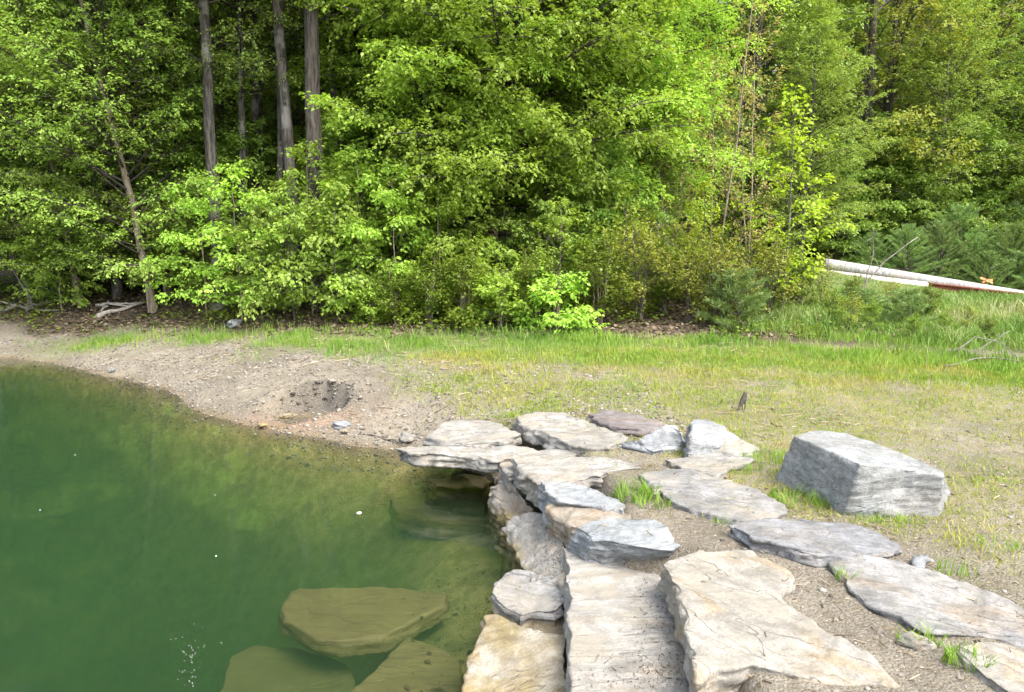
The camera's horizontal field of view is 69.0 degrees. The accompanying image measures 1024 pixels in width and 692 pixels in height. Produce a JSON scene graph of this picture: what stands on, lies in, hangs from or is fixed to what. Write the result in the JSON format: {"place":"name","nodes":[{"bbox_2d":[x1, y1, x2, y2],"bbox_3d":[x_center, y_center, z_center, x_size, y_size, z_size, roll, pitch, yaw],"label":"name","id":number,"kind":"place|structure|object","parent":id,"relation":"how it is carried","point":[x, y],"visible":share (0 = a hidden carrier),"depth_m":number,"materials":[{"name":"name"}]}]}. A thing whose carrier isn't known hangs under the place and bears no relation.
{"place":"outdoors","nodes":[
{"label":"outdoors","id":0,"kind":"place"},
{"bbox_2d":[0,328,686,537],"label":"gravel","id":1,"kind":"structure","parent":0,"point":[495,479],"depth_m":8.87,"materials":[{"name":"gravel"}]},
{"bbox_2d":[87,331,850,441],"bbox_3d":[-1.935,0.432,9.129,10.014,0.630,6.096,0,9,0],"label":"plant debris","id":2,"kind":"object","parent":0,"point":[434,371],"visible":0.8,"depth_m":9.32,"materials":[{"name":"plant"}]},
{"bbox_2d":[0,77,1023,691],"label":"ground","id":3,"kind":"structure","parent":0,"point":[132,541],"depth_m":7.40,"materials":[{"name":"soil"}]},
{"bbox_2d":[0,94,102,301],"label":"understorey tree","id":4,"kind":"object","parent":3,"relation":"on","point":[24,276],"visible":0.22,"depth_m":15.37,"materials":[{"name":"green plant"}]},
{"bbox_2d":[0,191,117,311],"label":"sapling","id":5,"kind":"object","parent":3,"relation":"on","point":[74,290],"visible":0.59,"depth_m":14.24,"materials":[{"name":"green plant"}]},
{"bbox_2d":[0,0,133,276],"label":"broadleaf tree","id":6,"kind":"object","parent":3,"relation":"on","point":[13,173],"visible":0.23,"depth_m":13.71,"materials":[{"name":"green plant"}]},
{"bbox_2d":[0,0,184,304],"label":"leaning tree","id":7,"kind":"object","parent":3,"relation":"on","point":[50,266],"visible":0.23,"depth_m":14.09,"materials":[{"name":"green plant"}]},
{"bbox_2d":[0,0,273,295],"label":"leaning tree","id":8,"kind":"object","parent":3,"relation":"on","point":[106,196],"visible":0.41,"depth_m":14.00,"materials":[{"name":"green plant"}]},
{"bbox_2d":[0,0,308,312],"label":"leaning tree","id":9,"kind":"object","parent":3,"relation":"on","point":[125,180],"visible":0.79,"depth_m":12.87,"materials":[{"name":"green plant"}]},
{"bbox_2d":[8,0,325,240],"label":"forest tree","id":10,"kind":"object","parent":3,"relation":"on","point":[247,98],"visible":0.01,"depth_m":20.14,"materials":[{"name":"green plant"}]},
{"bbox_2d":[42,0,299,291],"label":"slim tree","id":11,"kind":"object","parent":3,"relation":"on","point":[173,33],"visible":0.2,"depth_m":14.74,"materials":[{"name":"green plant"}]},
{"bbox_2d":[126,182,229,309],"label":"sapling","id":12,"kind":"object","parent":3,"relation":"on","point":[179,270],"visible":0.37,"depth_m":13.78,"materials":[{"name":"green plant"}]},
{"bbox_2d":[123,99,268,290],"bbox_3d":[-6.490,-3.006,15.519,3.152,4.179,2.841,1,9,4],"label":"understorey tree","id":13,"kind":"object","parent":3,"relation":"on","point":[194,164],"visible":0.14,"depth_m":14.99,"materials":[{"name":"green plant"}]},
{"bbox_2d":[139,166,256,315],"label":"sapling","id":14,"kind":"object","parent":3,"relation":"on","point":[185,239],"visible":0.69,"depth_m":13.03,"materials":[{"name":"green plant"}]},
{"bbox_2d":[96,0,341,293],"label":"slim tree","id":15,"kind":"object","parent":3,"relation":"on","point":[241,36],"visible":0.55,"depth_m":13.36,"materials":[{"name":"green plant"}]},
{"bbox_2d":[134,0,320,310],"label":"tall tree","id":16,"kind":"object","parent":3,"relation":"on","point":[209,118],"visible":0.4,"depth_m":13.24,"materials":[{"name":"grey plant"}]},
{"bbox_2d":[175,156,292,320],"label":"sapling","id":17,"kind":"object","parent":3,"relation":"on","point":[219,190],"visible":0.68,"depth_m":12.40,"materials":[{"name":"green plant"}]},
{"bbox_2d":[186,116,309,297],"bbox_3d":[-5.043,-2.584,14.665,2.525,3.715,2.802,6,11,36],"label":"understorey tree","id":18,"kind":"object","parent":3,"relation":"on","point":[259,141],"visible":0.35,"depth_m":14.26,"materials":[{"name":"green plant"}]},
{"bbox_2d":[208,196,310,323],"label":"sapling","id":19,"kind":"object","parent":3,"relation":"on","point":[252,218],"visible":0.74,"depth_m":12.27,"materials":[{"name":"green plant"}]},
{"bbox_2d":[230,0,309,307],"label":"tall tree","id":20,"kind":"object","parent":3,"relation":"on","point":[287,134],"visible":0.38,"depth_m":13.36,"materials":[{"name":"grey plant"}]},
{"bbox_2d":[179,0,367,290],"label":"slim tree","id":21,"kind":"object","parent":3,"relation":"on","point":[255,107],"visible":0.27,"depth_m":14.82,"materials":[{"name":"green plant"}]},
{"bbox_2d":[220,645,355,691],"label":"submerged slab","id":22,"kind":"structure","parent":3,"relation":"on","point":[256,668],"depth_m":4.44,"materials":[{"name":"stone"}]},
{"bbox_2d":[240,181,352,323],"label":"sapling","id":23,"kind":"object","parent":3,"relation":"on","point":[280,209],"visible":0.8,"depth_m":12.21,"materials":[{"name":"green plant"}]},
{"bbox_2d":[240,139,380,315],"bbox_3d":[-3.503,-1.953,12.839,2.451,3.228,2.067,-4,10,-26],"label":"sapling","id":24,"kind":"object","parent":3,"relation":"on","point":[294,153],"visible":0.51,"depth_m":12.59,"materials":[{"name":"green plant"}]},
{"bbox_2d":[303,0,332,311],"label":"tall tree","id":25,"kind":"object","parent":3,"relation":"on","point":[312,85],"visible":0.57,"depth_m":12.94,"materials":[{"name":"grey plant"}]},
{"bbox_2d":[222,0,413,296],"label":"slim tree","id":26,"kind":"object","parent":3,"relation":"on","point":[333,92],"visible":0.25,"depth_m":13.39,"materials":[{"name":"green plant"}]},
{"bbox_2d":[280,173,387,321],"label":"sapling","id":27,"kind":"object","parent":3,"relation":"on","point":[351,212],"visible":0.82,"depth_m":12.08,"materials":[{"name":"green plant"}]},
{"bbox_2d":[267,102,409,311],"bbox_3d":[-3.227,-2.583,14.075,2.683,3.947,2.977,-3,9,-21],"label":"understorey tree","id":28,"kind":"object","parent":3,"relation":"on","point":[330,147],"visible":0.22,"depth_m":13.51,"materials":[{"name":"green plant"}]},
{"bbox_2d":[299,144,419,313],"bbox_3d":[-2.584,-1.856,12.553,1.969,3.074,2.334,-3,9,-16],"label":"sapling","id":29,"kind":"object","parent":3,"relation":"on","point":[354,153],"visible":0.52,"depth_m":12.30,"materials":[{"name":"green plant"}]},
{"bbox_2d":[278,586,449,657],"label":"submerged slab","id":30,"kind":"structure","parent":3,"relation":"on","point":[340,622],"depth_m":4.60,"materials":[{"name":"stone"}]},
{"bbox_2d":[248,0,480,268],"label":"beech tree","id":31,"kind":"object","parent":3,"relation":"on","point":[298,57],"visible":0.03,"depth_m":14.38,"materials":[{"name":"green plant"}]},
{"bbox_2d":[330,156,445,311],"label":"sapling","id":32,"kind":"object","parent":3,"relation":"on","point":[372,232],"visible":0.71,"depth_m":12.12,"materials":[{"name":"green plant"}]},
{"bbox_2d":[370,260,424,325],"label":"shrub","id":33,"kind":"object","parent":3,"relation":"on","point":[391,286],"visible":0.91,"depth_m":11.81,"materials":[{"name":"green plant"}]},
{"bbox_2d":[345,134,466,312],"bbox_3d":[-1.955,-2.169,13.443,2.452,3.250,2.209,2,9,12],"label":"understorey tree","id":34,"kind":"object","parent":3,"relation":"on","point":[397,154],"visible":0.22,"depth_m":13.05,"materials":[{"name":"green plant"}]},
{"bbox_2d":[350,637,463,691],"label":"submerged slab","id":35,"kind":"structure","parent":3,"relation":"on","point":[394,670],"depth_m":4.07,"materials":[{"name":"stone"}]},
{"bbox_2d":[274,0,563,295],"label":"beech tree","id":36,"kind":"object","parent":3,"relation":"on","point":[414,72],"visible":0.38,"depth_m":12.70,"materials":[{"name":"green plant"}]},
{"bbox_2d":[392,242,459,325],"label":"shrub","id":37,"kind":"object","parent":3,"relation":"on","point":[421,282],"visible":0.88,"depth_m":11.79,"materials":[{"name":"green plant"}]},
{"bbox_2d":[0,262,865,340],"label":"ground cover","id":38,"kind":"object","parent":3,"relation":"on","point":[226,317],"visible":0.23,"depth_m":12.78,"materials":[{"name":"brown plant"}]},
{"bbox_2d":[388,494,488,538],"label":"submerged slab","id":39,"kind":"structure","parent":3,"relation":"on","point":[416,514],"depth_m":6.23,"materials":[{"name":"stone"}]},
{"bbox_2d":[424,473,489,518],"bbox_3d":[-0.480,1.315,6.415,0.672,0.450,0.313,3,9,21],"label":"rock","id":40,"kind":"object","parent":39,"relation":"on","point":[466,494],"visible":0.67,"depth_m":6.28,"materials":[{"name":"stone"}]},
{"bbox_2d":[379,179,497,316],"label":"sapling","id":41,"kind":"object","parent":3,"relation":"on","point":[445,238],"visible":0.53,"depth_m":12.35,"materials":[{"name":"green plant"}]},
{"bbox_2d":[0,244,907,339],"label":"fallen leaves","id":42,"kind":"object","parent":3,"relation":"on","point":[282,319],"depth_m":13.14,"materials":[{"name":"plant"}]},
{"bbox_2d":[428,238,499,328],"bbox_3d":[-0.846,-0.921,11.776,1.182,1.549,1.244,5,10,31],"label":"shrub","id":43,"kind":"object","parent":3,"relation":"on","point":[470,271],"visible":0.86,"depth_m":11.63,"materials":[{"name":"green plant"}]},
{"bbox_2d":[396,120,539,305],"bbox_3d":[-0.785,-2.297,13.557,2.627,3.483,2.367,6,10,32],"label":"understorey tree","id":44,"kind":"object","parent":3,"relation":"on","point":[480,227],"visible":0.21,"depth_m":13.23,"materials":[{"name":"green plant"}]},
{"bbox_2d":[422,420,521,447],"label":"stone slab","id":45,"kind":"structure","parent":3,"relation":"on","point":[481,433],"depth_m":6.36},
{"bbox_2d":[450,262,537,329],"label":"shrub","id":46,"kind":"object","parent":3,"relation":"on","point":[498,295],"visible":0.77,"depth_m":11.56,"materials":[{"name":"green plant"}]},
{"bbox_2d":[289,0,722,272],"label":"beech tree","id":47,"kind":"object","parent":3,"relation":"on","point":[486,164],"visible":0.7,"depth_m":12.70,"materials":[{"name":"green plant"}]},
{"bbox_2d":[486,482,533,550],"bbox_3d":[-0.029,1.296,5.492,0.177,0.510,0.634,-5,10,-29],"label":"rock","id":48,"kind":"object","parent":3,"relation":"on","point":[505,505],"visible":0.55,"depth_m":5.51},
{"bbox_2d":[462,614,566,691],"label":"rock","id":49,"kind":"object","parent":3,"relation":"on","point":[506,655],"visible":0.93,"depth_m":3.53,"materials":[{"name":"brown stone"}]},
{"bbox_2d":[491,569,564,627],"bbox_3d":[0.084,1.521,4.176,0.446,0.422,0.488,0,9,0],"label":"rock","id":50,"kind":"object","parent":3,"relation":"on","point":[518,598],"visible":0.55,"depth_m":4.09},
{"bbox_2d":[498,512,565,590],"bbox_3d":[0.193,1.476,4.689,0.337,0.582,1.226,-2,9,-12],"label":"rock","id":51,"kind":"object","parent":3,"relation":"on","point":[520,549],"visible":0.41,"depth_m":4.83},
{"bbox_2d":[503,242,569,323],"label":"shrub","id":52,"kind":"object","parent":3,"relation":"on","point":[535,269],"visible":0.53,"depth_m":11.57,"materials":[{"name":"green plant"}]},
{"bbox_2d":[498,449,577,491],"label":"stone slab","id":53,"kind":"structure","parent":3,"relation":"on","point":[506,473],"depth_m":5.73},
{"bbox_2d":[395,445,539,472],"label":"stone slab","id":54,"kind":"structure","parent":53,"relation":"on","point":[489,459],"depth_m":5.89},
{"bbox_2d":[490,132,600,302],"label":"understorey tree","id":55,"kind":"object","parent":3,"relation":"on","point":[522,238],"visible":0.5,"depth_m":13.55,"materials":[{"name":"green plant"}]},
{"bbox_2d":[511,257,610,333],"bbox_3d":[0.645,-0.674,11.507,1.370,1.386,1.453,-4,10,-23],"label":"shrub","id":56,"kind":"object","parent":3,"relation":"on","point":[568,318],"visible":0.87,"depth_m":11.37,"materials":[{"name":"green plant"}]},
{"bbox_2d":[521,194,601,309],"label":"sapling","id":57,"kind":"object","parent":3,"relation":"on","point":[551,206],"visible":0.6,"depth_m":12.43,"materials":[{"name":"green plant"}]},
{"bbox_2d":[510,411,629,456],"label":"stone slab","id":58,"kind":"structure","parent":3,"relation":"on","point":[572,437],"depth_m":6.23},
{"bbox_2d":[510,456,640,506],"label":"stone slab","id":59,"kind":"structure","parent":3,"relation":"on","point":[531,473],"depth_m":5.29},
{"bbox_2d":[538,481,625,526],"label":"stone slab","id":60,"kind":"structure","parent":3,"relation":"on","point":[563,493],"depth_m":4.78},
{"bbox_2d":[544,503,630,548],"bbox_3d":[0.490,1.145,4.555,0.711,0.279,0.302,6,11,34],"label":"rock","id":61,"kind":"object","parent":3,"relation":"on","point":[569,519],"visible":0.31,"depth_m":4.59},
{"bbox_2d":[554,229,637,324],"bbox_3d":[1.325,-1.004,11.872,1.363,1.697,1.295,0,9,3],"label":"shrub","id":62,"kind":"object","parent":3,"relation":"on","point":[594,255],"visible":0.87,"depth_m":11.67,"materials":[{"name":"green plant"}]},
{"bbox_2d":[408,0,791,255],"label":"beech tree","id":63,"kind":"object","parent":3,"relation":"on","point":[719,16],"visible":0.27,"depth_m":13.94,"materials":[{"name":"green plant"}]},
{"bbox_2d":[554,131,670,295],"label":"understorey tree","id":64,"kind":"object","parent":3,"relation":"on","point":[621,155],"visible":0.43,"depth_m":13.62,"materials":[{"name":"green plant"}]},
{"bbox_2d":[561,548,688,691],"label":"stone slab","id":65,"kind":"structure","parent":3,"relation":"on","point":[600,611],"depth_m":3.46,"materials":[{"name":"stone"}]},
{"bbox_2d":[567,517,679,565],"bbox_3d":[0.636,1.113,4.237,0.634,0.216,0.503,0,9,0],"label":"rock","id":66,"kind":"object","parent":65,"relation":"on","point":[617,542],"visible":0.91,"depth_m":4.14,"materials":[{"name":"stone"}]},
{"bbox_2d":[586,409,665,436],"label":"stone slab","id":67,"kind":"structure","parent":3,"relation":"on","point":[629,424],"depth_m":6.42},
{"bbox_2d":[603,216,682,320],"bbox_3d":[2.069,-1.182,12.078,1.224,1.828,1.255,-3,9,-20],"label":"shrub","id":68,"kind":"object","parent":3,"relation":"on","point":[640,295],"visible":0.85,"depth_m":11.88,"materials":[{"name":"green plant"}]},
{"bbox_2d":[600,131,697,278],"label":"understorey tree","id":69,"kind":"object","parent":3,"relation":"on","point":[642,156],"visible":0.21,"depth_m":14.57,"materials":[{"name":"green plant"}]},
{"bbox_2d":[621,425,685,454],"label":"rock","id":70,"kind":"object","parent":3,"relation":"on","point":[665,438],"visible":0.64,"depth_m":5.75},
{"bbox_2d":[625,227,706,314],"bbox_3d":[2.591,-1.177,12.466,1.238,1.623,1.303,-4,10,-25],"label":"shrub","id":71,"kind":"object","parent":3,"relation":"on","point":[661,293],"visible":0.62,"depth_m":12.25,"materials":[{"name":"green plant"}]},
{"bbox_2d":[655,227,731,322],"bbox_3d":[2.873,-1.027,11.602,1.129,1.646,1.101,4,10,26],"label":"shrub","id":72,"kind":"object","parent":3,"relation":"on","point":[690,280],"visible":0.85,"depth_m":11.60,"materials":[{"name":"green plant"}]},
{"bbox_2d":[665,453,754,478],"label":"stone slab","id":73,"kind":"structure","parent":3,"relation":"on","point":[711,464],"depth_m":5.34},
{"bbox_2d":[682,419,739,456],"bbox_3d":[1.466,0.785,5.767,0.572,0.325,0.419,-7,11,-39],"label":"rock","id":74,"kind":"object","parent":3,"relation":"on","point":[704,437],"visible":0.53,"depth_m":5.68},
{"bbox_2d":[638,468,787,524],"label":"stone slab","id":75,"kind":"structure","parent":3,"relation":"on","point":[712,490],"depth_m":4.67,"materials":[{"name":"stone"}]},
{"bbox_2d":[674,220,758,323],"bbox_3d":[3.274,-1.099,11.621,1.224,1.828,1.255,8,12,41],"label":"shrub","id":76,"kind":"object","parent":3,"relation":"on","point":[722,262],"visible":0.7,"depth_m":11.45,"materials":[{"name":"green plant"}]},
{"bbox_2d":[658,0,790,283],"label":"young maple","id":77,"kind":"object","parent":3,"relation":"on","point":[734,73],"visible":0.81,"depth_m":13.37,"materials":[{"name":"green plant"}]},
{"bbox_2d":[695,265,779,328],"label":"young pine","id":78,"kind":"object","parent":3,"relation":"on","point":[751,304],"visible":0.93,"depth_m":11.16,"materials":[{"name":"green plant"}]},
{"bbox_2d":[707,1,799,287],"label":"young maple","id":79,"kind":"object","parent":3,"relation":"on","point":[730,141],"visible":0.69,"depth_m":14.24,"materials":[{"name":"green plant"}]},
{"bbox_2d":[635,0,880,258],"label":"forest tree","id":80,"kind":"object","parent":3,"relation":"on","point":[766,86],"visible":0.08,"depth_m":26.71,"materials":[{"name":"green plant"}]},
{"bbox_2d":[639,0,879,256],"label":"broadleaf tree","id":81,"kind":"object","parent":3,"relation":"on","point":[783,25],"visible":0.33,"depth_m":23.49,"materials":[{"name":"green plant"}]},
{"bbox_2d":[732,226,810,314],"bbox_3d":[3.992,-1.087,11.780,1.129,1.646,1.101,-3,9,-17],"label":"shrub","id":82,"kind":"object","parent":3,"relation":"on","point":[773,269],"visible":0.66,"depth_m":11.72,"materials":[{"name":"green plant"}]},
{"bbox_2d":[521,408,1023,691],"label":"plant debris","id":83,"kind":"object","parent":3,"relation":"on","point":[651,464],"visible":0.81,"depth_m":4.29,"materials":[{"name":"plant"}]},
{"bbox_2d":[657,550,899,691],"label":"stone slab","id":84,"kind":"structure","parent":3,"relation":"on","point":[724,622],"depth_m":3.12,"materials":[{"name":"stone"}]},
{"bbox_2d":[726,83,855,311],"bbox_3d":[4.507,-2.235,11.948,1.894,3.794,1.567,0,9,0],"label":"yellow sapling","id":85,"kind":"object","parent":3,"relation":"on","point":[814,211],"visible":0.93,"depth_m":11.94,"materials":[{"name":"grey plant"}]},
{"bbox_2d":[709,0,914,258],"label":"forest tree","id":86,"kind":"object","parent":3,"relation":"on","point":[848,46],"visible":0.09,"depth_m":27.03,"materials":[{"name":"green plant"}]},
{"bbox_2d":[729,518,902,567],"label":"stone slab","id":87,"kind":"structure","parent":3,"relation":"on","point":[797,541],"depth_m":3.95,"materials":[{"name":"stone"}]},
{"bbox_2d":[726,0,906,264],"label":"broadleaf tree","id":88,"kind":"object","parent":3,"relation":"on","point":[822,8],"visible":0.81,"depth_m":21.41,"materials":[{"name":"green plant"}]},
{"bbox_2d":[788,140,893,267],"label":"forest tree","id":89,"kind":"object","parent":3,"relation":"on","point":[831,243],"visible":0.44,"depth_m":24.16,"materials":[{"name":"green plant"}]},
{"bbox_2d":[672,267,1023,352],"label":"weeds","id":90,"kind":"object","parent":3,"relation":"on","point":[982,298],"visible":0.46,"depth_m":11.43,"materials":[{"name":"plant"}]},
{"bbox_2d":[760,0,936,245],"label":"forest tree","id":91,"kind":"object","parent":3,"relation":"on","point":[847,5],"visible":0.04,"depth_m":27.35,"materials":[{"name":"green plant"}]},
{"bbox_2d":[776,430,949,516],"bbox_3d":[2.369,0.786,4.958,1.017,0.378,1.132,-2,9,-14],"label":"boulder","id":92,"kind":"object","parent":3,"relation":"on","point":[846,473],"visible":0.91,"depth_m":4.49,"materials":[{"name":"stone"}]},
{"bbox_2d":[711,0,1015,258],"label":"maple","id":93,"kind":"object","parent":3,"relation":"on","point":[870,49],"visible":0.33,"depth_m":24.81,"materials":[{"name":"green plant"}]},
{"bbox_2d":[829,111,943,274],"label":"forest tree","id":94,"kind":"object","parent":3,"relation":"on","point":[899,205],"visible":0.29,"depth_m":24.73,"materials":[{"name":"green plant"}]},
{"bbox_2d":[867,223,958,276],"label":"young pine","id":95,"kind":"object","parent":3,"relation":"on","point":[903,256],"visible":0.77,"depth_m":21.18,"materials":[{"name":"green plant"}]},
{"bbox_2d":[861,138,974,280],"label":"forest tree","id":96,"kind":"object","parent":3,"relation":"on","point":[917,204],"visible":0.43,"depth_m":24.10,"materials":[{"name":"green plant"}]},
{"bbox_2d":[823,258,1023,292],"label":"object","id":97,"kind":"object","parent":3,"relation":"on","point":[857,268],"visible":0.58,"depth_m":19.85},
{"bbox_2d":[828,555,1023,648],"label":"stone slab","id":98,"kind":"structure","parent":3,"relation":"on","point":[903,593],"depth_m":3.37,"materials":[{"name":"stone"}]},
{"bbox_2d":[834,0,1023,258],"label":"broadleaf tree","id":99,"kind":"object","parent":3,"relation":"on","point":[940,100],"visible":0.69,"depth_m":23.90,"materials":[{"name":"green plant"}]},
{"bbox_2d":[861,0,1023,196],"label":"maple","id":100,"kind":"object","parent":3,"relation":"on","point":[1014,7],"visible":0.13,"depth_m":27.71,"materials":[{"name":"green plant"}]},
{"bbox_2d":[887,219,998,283],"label":"young pine","id":101,"kind":"object","parent":3,"relation":"on","point":[950,251],"visible":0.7,"depth_m":21.57,"materials":[{"name":"green plant"}]},
{"bbox_2d":[891,107,1023,272],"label":"forest tree","id":102,"kind":"object","parent":3,"relation":"on","point":[979,197],"visible":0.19,"depth_m":24.70,"materials":[{"name":"green plant"}]},
{"bbox_2d":[892,0,1023,238],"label":"forest tree","id":103,"kind":"object","parent":3,"relation":"on","point":[1001,2],"visible":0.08,"depth_m":27.26,"materials":[{"name":"green plant"}]},
{"bbox_2d":[894,201,1023,282],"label":"young pine","id":104,"kind":"object","parent":3,"relation":"on","point":[958,212],"visible":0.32,"depth_m":22.98,"materials":[{"name":"green plant"}]},
{"bbox_2d":[943,0,1023,251],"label":"broadleaf tree","id":105,"kind":"object","parent":3,"relation":"on","point":[1020,111],"visible":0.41,"depth_m":24.54,"materials":[{"name":"green plant"}]},
{"bbox_2d":[956,639,1023,691],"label":"stone slab","id":106,"kind":"structure","parent":3,"relation":"on","point":[1006,674],"depth_m":2.89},
{"bbox_2d":[16,295,1023,390],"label":"grass","id":107,"kind":"structure","parent":0,"point":[592,339],"depth_m":10.46,"materials":[{"name":"plant"}]},
{"bbox_2d":[380,342,1023,638],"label":"thin grass","id":108,"kind":"structure","parent":0,"point":[883,377],"depth_m":7.86,"materials":[{"name":"plant"}]},
{"bbox_2d":[517,388,1023,691],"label":"gravel","id":109,"kind":"structure","parent":0,"point":[885,632],"depth_m":4.98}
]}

